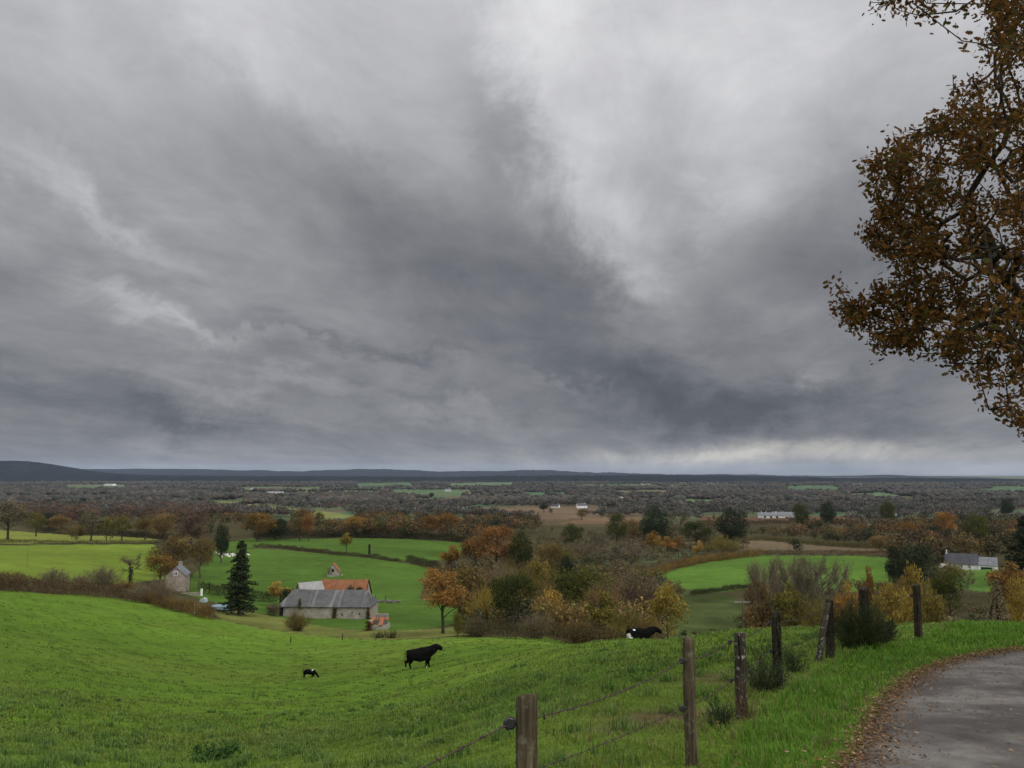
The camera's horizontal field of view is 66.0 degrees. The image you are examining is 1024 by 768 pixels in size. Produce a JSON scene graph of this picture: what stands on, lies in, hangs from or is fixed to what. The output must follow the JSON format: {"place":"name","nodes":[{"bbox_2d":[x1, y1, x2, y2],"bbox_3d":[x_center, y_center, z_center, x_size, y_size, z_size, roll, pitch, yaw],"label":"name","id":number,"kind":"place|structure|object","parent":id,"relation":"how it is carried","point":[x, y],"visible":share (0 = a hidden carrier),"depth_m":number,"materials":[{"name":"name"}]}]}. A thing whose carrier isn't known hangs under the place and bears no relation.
{"place":"outdoors","nodes":[
{"label":"outdoors","id":0,"kind":"place"},
{"bbox_2d":[0,476,1023,767],"bbox_3d":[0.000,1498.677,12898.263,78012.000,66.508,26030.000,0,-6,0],"label":"ground","id":1,"kind":"structure","parent":0,"point":[414,622],"depth_m":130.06,"materials":[{"name":"green plant"}]},
{"bbox_2d":[0,499,35,539],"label":"broadleaf tree","id":2,"kind":"object","parent":1,"relation":"on","point":[6,517],"visible":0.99,"depth_m":440.62,"materials":[{"name":"brown plant"}]},
{"bbox_2d":[0,571,156,602],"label":"hedge","id":3,"kind":"object","parent":1,"relation":"on","point":[11,580],"visible":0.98,"depth_m":160.90,"materials":[{"name":"brown plant"}]},
{"bbox_2d":[0,538,157,543],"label":"hedge","id":4,"kind":"object","parent":1,"relation":"on","point":[80,541],"visible":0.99,"depth_m":410.38,"materials":[{"name":"brown plant"}]},
{"bbox_2d":[77,509,106,539],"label":"broadleaf tree","id":5,"kind":"object","parent":1,"relation":"on","point":[89,516],"visible":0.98,"depth_m":449.47,"materials":[{"name":"brown plant"}]},
{"bbox_2d":[83,563,122,588],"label":"bushy shrub","id":6,"kind":"object","parent":1,"relation":"on","point":[101,577],"visible":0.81,"depth_m":191.11,"materials":[{"name":"brown plant"}]},
{"bbox_2d":[37,526,182,539],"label":"hedge","id":7,"kind":"object","parent":1,"relation":"on","point":[130,533],"visible":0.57,"depth_m":511.38,"materials":[{"name":"brown plant"}]},
{"bbox_2d":[0,500,221,524],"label":"woodland","id":8,"kind":"object","parent":1,"relation":"on","point":[67,511],"visible":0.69,"depth_m":762.81,"materials":[{"name":"brown plant"}]},
{"bbox_2d":[127,576,181,603],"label":"bushy shrub","id":9,"kind":"object","parent":1,"relation":"on","point":[156,587],"visible":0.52,"depth_m":180.20,"materials":[{"name":"brown plant"}]},
{"bbox_2d":[143,555,178,583],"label":"broadleaf tree","id":10,"kind":"object","parent":1,"relation":"on","point":[165,568],"visible":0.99,"depth_m":232.52,"materials":[{"name":"orange plant"}]},
{"bbox_2d":[148,512,178,541],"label":"broadleaf tree","id":11,"kind":"object","parent":1,"relation":"on","point":[168,518],"visible":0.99,"depth_m":440.24,"materials":[{"name":"brown plant"}]},
{"bbox_2d":[145,535,197,564],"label":"broadleaf tree","id":12,"kind":"object","parent":1,"relation":"on","point":[174,542],"visible":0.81,"depth_m":256.37,"materials":[{"name":"brown plant"}]},
{"bbox_2d":[165,561,190,591],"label":"stone house","id":13,"kind":"structure","parent":1,"relation":"on","point":[178,575],"depth_m":219.89,"materials":[{"name":"stone"}]},
{"bbox_2d":[139,590,224,620],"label":"hedge","id":14,"kind":"object","parent":1,"relation":"on","point":[161,599],"visible":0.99,"depth_m":166.17,"materials":[{"name":"brown plant"}]},
{"bbox_2d":[175,514,209,544],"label":"broadleaf tree","id":15,"kind":"object","parent":1,"relation":"on","point":[191,520],"visible":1,"depth_m":412.61,"materials":[{"name":"brown plant"}]},
{"bbox_2d":[188,535,216,577],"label":"broadleaf tree","id":16,"kind":"object","parent":1,"relation":"on","point":[208,547],"visible":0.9,"depth_m":263.82,"materials":[{"name":"brown plant"}]},
{"bbox_2d":[182,740,241,761],"bbox_3d":[-4.972,6.119,13.153,0.936,0.336,0.853,0,-6,0],"label":"weed clump","id":17,"kind":"object","parent":1,"relation":"on","point":[219,751],"visible":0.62,"depth_m":13.09,"materials":[{"name":"green plant"}]},
{"bbox_2d":[212,520,230,562],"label":"broadleaf tree","id":18,"kind":"object","parent":1,"relation":"on","point":[222,543],"visible":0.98,"depth_m":324.30,"materials":[{"name":"green plant"}]},
{"bbox_2d":[195,580,276,602],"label":"hedge","id":19,"kind":"object","parent":1,"relation":"on","point":[209,587],"visible":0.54,"depth_m":220.95,"materials":[{"name":"brown plant"}]},
{"bbox_2d":[216,540,258,614],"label":"spruce tree","id":20,"kind":"object","parent":1,"relation":"on","point":[239,577],"visible":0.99,"depth_m":183.32,"materials":[{"name":"green plant"}]},
{"bbox_2d":[242,512,277,540],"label":"broadleaf tree","id":21,"kind":"object","parent":1,"relation":"on","point":[263,518],"visible":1,"depth_m":476.34,"materials":[{"name":"orange plant"}]},
{"bbox_2d":[283,607,313,631],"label":"bushy shrub","id":22,"kind":"object","parent":1,"relation":"on","point":[295,625],"visible":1,"depth_m":158.70,"materials":[{"name":"brown plant"}]},
{"bbox_2d":[253,543,401,561],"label":"hedge","id":23,"kind":"object","parent":1,"relation":"on","point":[287,546],"visible":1,"depth_m":374.70,"materials":[{"name":"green plant"}]},
{"bbox_2d":[279,589,378,618],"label":"stone barn","id":24,"kind":"structure","parent":1,"relation":"on","point":[344,604],"depth_m":194.28,"materials":[{"name":"stone"}]},
{"bbox_2d":[149,508,543,536],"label":"woodland","id":25,"kind":"object","parent":1,"relation":"on","point":[534,520],"visible":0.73,"depth_m":619.55,"materials":[{"name":"brown plant"}]},
{"bbox_2d":[321,579,371,593],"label":"tiled barn","id":26,"kind":"structure","parent":1,"relation":"on","point":[335,584],"depth_m":214.08,"materials":[{"name":"tile"}]},
{"bbox_2d":[251,528,469,542],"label":"hedge","id":27,"kind":"object","parent":1,"relation":"on","point":[433,536],"visible":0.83,"depth_m":492.92,"materials":[{"name":"green plant"}]},
{"bbox_2d":[363,613,389,630],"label":"outhouse","id":28,"kind":"structure","parent":1,"relation":"on","point":[377,621],"depth_m":162.92,"materials":[{"name":"stone"}]},
{"bbox_2d":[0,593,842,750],"bbox_3d":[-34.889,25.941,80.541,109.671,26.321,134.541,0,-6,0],"label":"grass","id":29,"kind":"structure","parent":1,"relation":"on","point":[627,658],"depth_m":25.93,"materials":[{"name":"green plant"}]},
{"bbox_2d":[405,643,442,668],"bbox_3d":[-6.795,20.910,60.642,2.920,1.777,1.096,1,-7,-12],"label":"bull","id":30,"kind":"object","parent":1,"relation":"on","point":[425,654],"visible":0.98,"depth_m":60.27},
{"bbox_2d":[418,565,470,633],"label":"broadleaf tree","id":31,"kind":"object","parent":1,"relation":"on","point":[444,594],"visible":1,"depth_m":141.61,"materials":[{"name":"orange plant"}]},
{"bbox_2d":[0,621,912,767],"bbox_3d":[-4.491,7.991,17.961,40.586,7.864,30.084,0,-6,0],"label":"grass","id":32,"kind":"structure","parent":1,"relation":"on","point":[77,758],"depth_m":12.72,"materials":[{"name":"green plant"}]},
{"bbox_2d":[26,516,894,561],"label":"woodland","id":33,"kind":"object","parent":1,"relation":"on","point":[626,537],"visible":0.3,"depth_m":526.14,"materials":[{"name":"plant"}]},
{"bbox_2d":[450,562,496,623],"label":"broadleaf tree","id":34,"kind":"object","parent":1,"relation":"on","point":[467,584],"visible":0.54,"depth_m":172.59,"materials":[{"name":"brown plant"}]},
{"bbox_2d":[464,580,503,626],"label":"bushy shrub","id":35,"kind":"object","parent":1,"relation":"on","point":[484,602],"visible":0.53,"depth_m":163.19,"materials":[{"name":"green plant"}]},
{"bbox_2d":[465,523,525,568],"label":"broadleaf tree","id":36,"kind":"object","parent":1,"relation":"on","point":[494,533],"visible":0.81,"depth_m":323.23,"materials":[{"name":"orange plant"}]},
{"bbox_2d":[0,497,1023,520],"bbox_3d":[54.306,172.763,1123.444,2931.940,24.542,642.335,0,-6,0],"label":"woodland","id":37,"kind":"object","parent":1,"relation":"on","point":[868,506],"visible":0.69,"depth_m":1089.79,"materials":[{"name":"green plant"}]},
{"bbox_2d":[0,488,1023,504],"bbox_3d":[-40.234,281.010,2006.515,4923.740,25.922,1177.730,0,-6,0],"label":"woodland","id":38,"kind":"object","parent":1,"relation":"on","point":[252,497],"visible":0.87,"depth_m":1758.43,"materials":[{"name":"green plant"}]},
{"bbox_2d":[0,480,1023,492],"bbox_3d":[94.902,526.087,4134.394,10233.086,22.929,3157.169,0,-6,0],"label":"woodland","id":39,"kind":"object","parent":1,"relation":"on","point":[561,486],"visible":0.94,"depth_m":3648.52,"materials":[{"name":"green plant"}]},
{"bbox_2d":[488,572,541,632],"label":"broadleaf tree","id":40,"kind":"object","parent":1,"relation":"on","point":[508,598],"visible":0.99,"depth_m":146.76,"materials":[{"name":"green plant"}]},
{"bbox_2d":[503,693,537,767],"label":"fence post","id":41,"kind":"object","parent":1,"relation":"on","point":[525,722],"visible":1,"depth_m":3.51,"materials":[{"name":"brown wood"}]},
{"bbox_2d":[421,592,991,767],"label":"barbed wire","id":42,"kind":"object","parent":41,"relation":"attached to","point":[551,713],"visible":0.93,"depth_m":4.71,"materials":[{"name":"grey metal"}]},
{"bbox_2d":[507,527,536,572],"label":"broadleaf tree","id":43,"kind":"object","parent":1,"relation":"on","point":[526,554],"visible":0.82,"depth_m":311.46,"materials":[{"name":"green plant"}]},
{"bbox_2d":[525,554,554,592],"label":"leafy bush","id":44,"kind":"object","parent":1,"relation":"on","point":[541,568],"visible":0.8,"depth_m":243.91,"materials":[{"name":"green plant"}]},
{"bbox_2d":[534,541,564,582],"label":"broadleaf tree","id":45,"kind":"object","parent":1,"relation":"on","point":[549,549],"visible":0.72,"depth_m":283.25,"materials":[{"name":"brown plant"}]},
{"bbox_2d":[443,561,666,633],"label":"thicket","id":46,"kind":"object","parent":1,"relation":"on","point":[634,606],"visible":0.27,"depth_m":164.11,"materials":[{"name":"brown plant"}]},
{"bbox_2d":[458,615,658,643],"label":"hedge","id":47,"kind":"object","parent":1,"relation":"on","point":[525,631],"visible":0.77,"depth_m":126.24,"materials":[{"name":"brown plant"}]},
{"bbox_2d":[539,598,602,636],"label":"bushy shrub","id":48,"kind":"object","parent":1,"relation":"on","point":[558,622],"visible":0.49,"depth_m":146.37,"materials":[{"name":"brown plant"}]},
{"bbox_2d":[548,558,613,603],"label":"broadleaf tree","id":49,"kind":"object","parent":1,"relation":"on","point":[568,589],"visible":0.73,"depth_m":188.83,"materials":[{"name":"green plant"}]},
{"bbox_2d":[421,526,743,634],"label":"thicket","id":50,"kind":"object","parent":1,"relation":"on","point":[616,564],"visible":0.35,"depth_m":336.21,"materials":[{"name":"brown plant"}]},
{"bbox_2d":[584,590,617,639],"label":"broadleaf tree","id":51,"kind":"object","parent":1,"relation":"on","point":[605,610],"visible":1,"depth_m":138.02,"materials":[{"name":"yellow plant"}]},
{"bbox_2d":[572,576,631,627],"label":"bushy shrub","id":52,"kind":"object","parent":1,"relation":"on","point":[590,596],"visible":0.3,"depth_m":176.72,"materials":[{"name":"brown plant"}]},
{"bbox_2d":[604,512,628,544],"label":"broadleaf tree","id":53,"kind":"object","parent":1,"relation":"on","point":[616,517],"visible":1,"depth_m":496.76,"materials":[{"name":"green plant"}]},
{"bbox_2d":[595,534,644,558],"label":"bare tree","id":54,"kind":"object","parent":1,"relation":"on","point":[616,548],"visible":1,"depth_m":379.20,"materials":[{"name":"brown plant"}]},
{"bbox_2d":[593,569,663,621],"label":"bushy shrub","id":55,"kind":"object","parent":1,"relation":"on","point":[637,594],"visible":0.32,"depth_m":195.69,"materials":[{"name":"brown plant"}]},
{"bbox_2d":[245,510,1016,550],"bbox_3d":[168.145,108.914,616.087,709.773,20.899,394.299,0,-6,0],"label":"woodland","id":56,"kind":"object","parent":1,"relation":"on","point":[832,537],"visible":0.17,"depth_m":526.64,"materials":[{"name":"plant"}]},
{"bbox_2d":[604,605,664,635],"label":"bushy shrub","id":57,"kind":"object","parent":1,"relation":"on","point":[621,621],"visible":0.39,"depth_m":145.94,"materials":[{"name":"brown plant"}]},
{"bbox_2d":[626,626,661,638],"bbox_3d":[7.771,15.002,46.689,2.438,1.154,0.779,3,-7,-26],"label":"cow","id":58,"kind":"object","parent":1,"relation":"on","point":[640,633],"visible":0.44,"depth_m":46.34},
{"bbox_2d":[639,502,672,546],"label":"broadleaf tree","id":59,"kind":"object","parent":1,"relation":"on","point":[660,526],"visible":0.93,"depth_m":511.00,"materials":[{"name":"green plant"}]},
{"bbox_2d":[644,579,691,637],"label":"broadleaf tree","id":60,"kind":"object","parent":1,"relation":"on","point":[664,602],"visible":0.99,"depth_m":133.97,"materials":[{"name":"yellow plant"}]},
{"bbox_2d":[679,637,697,766],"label":"fence post","id":61,"kind":"object","parent":1,"relation":"on","point":[688,707],"visible":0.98,"depth_m":6.79,"materials":[{"name":"brown wood"}]},
{"bbox_2d":[679,521,711,542],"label":"broadleaf tree","id":62,"kind":"object","parent":1,"relation":"on","point":[692,525],"visible":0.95,"depth_m":481.64,"materials":[{"name":"green plant"}]},
{"bbox_2d":[647,548,765,576],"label":"hedge","id":63,"kind":"object","parent":1,"relation":"on","point":[681,563],"visible":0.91,"depth_m":398.08,"materials":[{"name":"brown plant"}]},
{"bbox_2d":[698,692,739,728],"bbox_3d":[2.194,3.479,8.367,0.394,0.417,0.367,3,-7,-23],"label":"broom bush","id":64,"kind":"object","parent":1,"relation":"on","point":[723,715],"visible":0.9,"depth_m":8.35,"materials":[{"name":"green plant"}]},
{"bbox_2d":[703,534,742,555],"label":"bushy shrub","id":65,"kind":"object","parent":1,"relation":"on","point":[717,544],"visible":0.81,"depth_m":446.55,"materials":[{"name":"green plant"}]},
{"bbox_2d":[713,506,749,543],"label":"broadleaf tree","id":66,"kind":"object","parent":1,"relation":"on","point":[734,530],"visible":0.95,"depth_m":491.25,"materials":[{"name":"green plant"}]},
{"bbox_2d":[727,632,747,717],"bbox_3d":[2.590,3.511,9.036,0.217,1.295,0.142,-1,-7,9],"label":"fence post","id":67,"kind":"object","parent":1,"relation":"on","point":[739,641],"visible":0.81,"depth_m":9.02,"materials":[{"name":"brown wood"}]},
{"bbox_2d":[725,677,764,720],"bbox_3d":[2.594,3.535,8.824,0.450,0.515,0.512,6,-9,-44],"label":"weed clump","id":68,"kind":"object","parent":1,"relation":"on","point":[747,715],"visible":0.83,"depth_m":8.86,"materials":[{"name":"green plant"}]},
{"bbox_2d":[741,577,772,628],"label":"leafy bush","id":69,"kind":"object","parent":1,"relation":"on","point":[758,621],"visible":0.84,"depth_m":162.84,"materials":[{"name":"brown plant"}]},
{"bbox_2d":[730,639,797,692],"bbox_3d":[3.562,3.974,11.099,0.968,0.778,0.814,0,-6,0],"label":"broom bush","id":70,"kind":"object","parent":1,"relation":"on","point":[758,680],"visible":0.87,"depth_m":11.08,"materials":[{"name":"green plant"}]},
{"bbox_2d":[749,548,787,624],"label":"bare tree","id":71,"kind":"object","parent":1,"relation":"on","point":[771,574],"visible":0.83,"depth_m":163.46,"materials":[{"name":"brown plant"}]},
{"bbox_2d":[767,611,783,688],"bbox_3d":[3.798,4.008,11.373,0.139,1.442,0.203,42,-42,-80],"label":"fence post","id":72,"kind":"object","parent":1,"relation":"on","point":[775,622],"visible":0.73,"depth_m":11.36,"materials":[{"name":"brown wood"}]},
{"bbox_2d":[548,630,1023,767],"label":"fallen leaves","id":73,"kind":"object","parent":1,"relation":"on","point":[904,681],"visible":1,"depth_m":8.69,"materials":[{"name":"brown plant"}]},
{"bbox_2d":[770,582,812,626],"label":"leafy bush","id":74,"kind":"object","parent":1,"relation":"on","point":[789,597],"visible":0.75,"depth_m":159.69,"materials":[{"name":"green plant"}]},
{"bbox_2d":[782,644,810,672],"bbox_3d":[4.782,4.654,13.444,0.649,0.546,0.590,0,-6,0],"label":"broom bush","id":75,"kind":"object","parent":1,"relation":"on","point":[791,658],"visible":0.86,"depth_m":13.35,"materials":[{"name":"green plant"}]},
{"bbox_2d":[709,535,886,548],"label":"hedge","id":76,"kind":"object","parent":1,"relation":"on","point":[823,542],"visible":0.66,"depth_m":491.94,"materials":[{"name":"brown plant"}]},
{"bbox_2d":[791,561,824,613],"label":"bare tree","id":77,"kind":"object","parent":1,"relation":"on","point":[808,582],"visible":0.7,"depth_m":169.62,"materials":[{"name":"brown plant"}]},
{"bbox_2d":[792,590,836,627],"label":"bushy shrub","id":78,"kind":"object","parent":1,"relation":"on","point":[817,607],"visible":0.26,"depth_m":155.94,"materials":[{"name":"yellow plant"}]},
{"bbox_2d":[801,550,844,612],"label":"bare tree","id":79,"kind":"object","parent":1,"relation":"on","point":[816,574],"visible":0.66,"depth_m":179.61,"materials":[{"name":"brown plant"}]},
{"bbox_2d":[815,602,830,661],"bbox_3d":[5.996,4.859,15.217,0.140,1.432,0.132,-5,-45,39],"label":"leaning pole","id":80,"kind":"object","parent":1,"relation":"on","point":[821,638],"visible":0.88,"depth_m":15.20,"materials":[{"name":"grey wood"}]},
{"bbox_2d":[762,548,887,554],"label":"hedge","id":81,"kind":"object","parent":1,"relation":"on","point":[848,551],"visible":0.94,"depth_m":423.06,"materials":[{"name":"brown plant"}]},
{"bbox_2d":[825,599,834,657],"bbox_3d":[6.264,5.017,15.612,0.244,1.482,0.178,3,-6,0],"label":"fence post","id":82,"kind":"object","parent":1,"relation":"on","point":[830,643],"visible":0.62,"depth_m":15.57,"materials":[{"name":"brown wood"}]},
{"bbox_2d":[539,633,820,767],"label":"barbed wire","id":83,"kind":"object","parent":82,"relation":"attached to","point":[612,740],"visible":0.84,"depth_m":6.28,"materials":[{"name":"grey metal"}]},
{"bbox_2d":[833,580,858,625],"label":"leafy bush","id":84,"kind":"object","parent":1,"relation":"on","point":[841,601],"visible":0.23,"depth_m":117.22,"materials":[{"name":"orange plant"}]},
{"bbox_2d":[809,593,900,649],"bbox_3d":[7.587,5.184,17.209,1.892,1.273,1.863,3,-7,-23],"label":"gorse bush","id":85,"kind":"object","parent":1,"relation":"on","point":[850,635],"visible":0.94,"depth_m":17.09,"materials":[{"name":"green plant"}]},
{"bbox_2d":[728,572,1022,628],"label":"thicket","id":86,"kind":"object","parent":1,"relation":"on","point":[981,609],"visible":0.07,"depth_m":179.36,"materials":[{"name":"brown plant"}]},
{"bbox_2d":[869,579,912,624],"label":"leafy bush","id":87,"kind":"object","parent":1,"relation":"on","point":[893,601],"visible":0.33,"depth_m":114.99,"materials":[{"name":"yellow plant"}]},
{"bbox_2d":[786,511,1023,566],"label":"woodland","id":88,"kind":"object","parent":1,"relation":"on","point":[967,544],"visible":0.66,"depth_m":437.81,"materials":[{"name":"plant"}]},
{"bbox_2d":[898,561,924,622],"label":"leafy bush","id":89,"kind":"object","parent":1,"relation":"on","point":[913,573],"visible":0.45,"depth_m":156.38,"materials":[{"name":"yellow plant"}]},
{"bbox_2d":[886,535,938,588],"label":"broadleaf tree","id":90,"kind":"object","parent":1,"relation":"on","point":[920,553],"visible":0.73,"depth_m":248.22,"materials":[{"name":"green plant"}]},
{"bbox_2d":[910,583,922,637],"bbox_3d":[9.805,5.673,19.067,0.214,1.655,0.251,-5,-8,40],"label":"fence post","id":91,"kind":"object","parent":1,"relation":"on","point":[917,609],"visible":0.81,"depth_m":19.01,"materials":[{"name":"brown wood"}]},
{"bbox_2d":[823,0,1023,441],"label":"oak tree","id":92,"kind":"object","parent":1,"relation":"on","point":[990,254],"visible":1,"depth_m":11.05,"materials":[{"name":"brown plant"}]},
{"bbox_2d":[911,579,947,623],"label":"leafy bush","id":93,"kind":"object","parent":1,"relation":"on","point":[937,607],"visible":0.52,"depth_m":112.30,"materials":[{"name":"yellow plant"}]},
{"bbox_2d":[927,565,965,616],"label":"broadleaf tree","id":94,"kind":"object","parent":1,"relation":"on","point":[941,584],"visible":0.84,"depth_m":160.38,"materials":[{"name":"green plant"}]},
{"bbox_2d":[944,550,997,569],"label":"white house","id":95,"kind":"structure","parent":1,"relation":"on","point":[973,561],"depth_m":314.63,"materials":[{"name":"stone"}]},
{"bbox_2d":[958,511,992,543],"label":"broadleaf tree","id":96,"kind":"object","parent":1,"relation":"on","point":[981,528],"visible":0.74,"depth_m":413.43,"materials":[{"name":"green plant"}]},
{"bbox_2d":[986,579,1011,621],"bbox_3d":[36.012,17.334,58.394,3.125,5.706,2.368,-2,-7,19],"label":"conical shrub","id":97,"kind":"object","parent":1,"relation":"on","point":[997,598],"visible":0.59,"depth_m":58.42,"materials":[{"name":"brown plant"}]},
{"bbox_2d":[984,560,1023,611],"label":"leafy bush","id":98,"kind":"object","parent":1,"relation":"on","point":[1002,577],"visible":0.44,"depth_m":166.63,"materials":[{"name":"orange plant"}]},
{"bbox_2d":[1000,574,1023,621],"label":"leafy bush","id":99,"kind":"object","parent":1,"relation":"on","point":[1017,597],"visible":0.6,"depth_m":109.49,"materials":[{"name":"yellow plant"}]},
{"bbox_2d":[1001,516,1023,573],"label":"spruce tree","id":100,"kind":"object","parent":1,"relation":"on","point":[1020,546],"visible":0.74,"depth_m":254.05,"materials":[{"name":"green plant"}]},
{"bbox_2d":[0,461,1023,481],"bbox_3d":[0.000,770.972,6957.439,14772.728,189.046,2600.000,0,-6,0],"label":"hills","id":101,"kind":"structure","parent":0,"point":[20,471],"depth_m":6261.87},
{"bbox_2d":[0,0,1023,475],"label":"sky","id":102,"kind":"structure","parent":0,"point":[594,236],"materials":[{"name":"grey"}]},
{"bbox_2d":[84,469,955,477],"bbox_3d":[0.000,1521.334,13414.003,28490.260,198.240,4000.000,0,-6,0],"label":"hills","id":103,"kind":"structure","parent":0,"point":[350,472],"depth_m":12366.06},
{"bbox_2d":[849,650,1023,767],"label":"road","id":104,"kind":"structure","parent":0,"point":[943,719],"depth_m":8.44,"materials":[{"name":"grey asphalt"}]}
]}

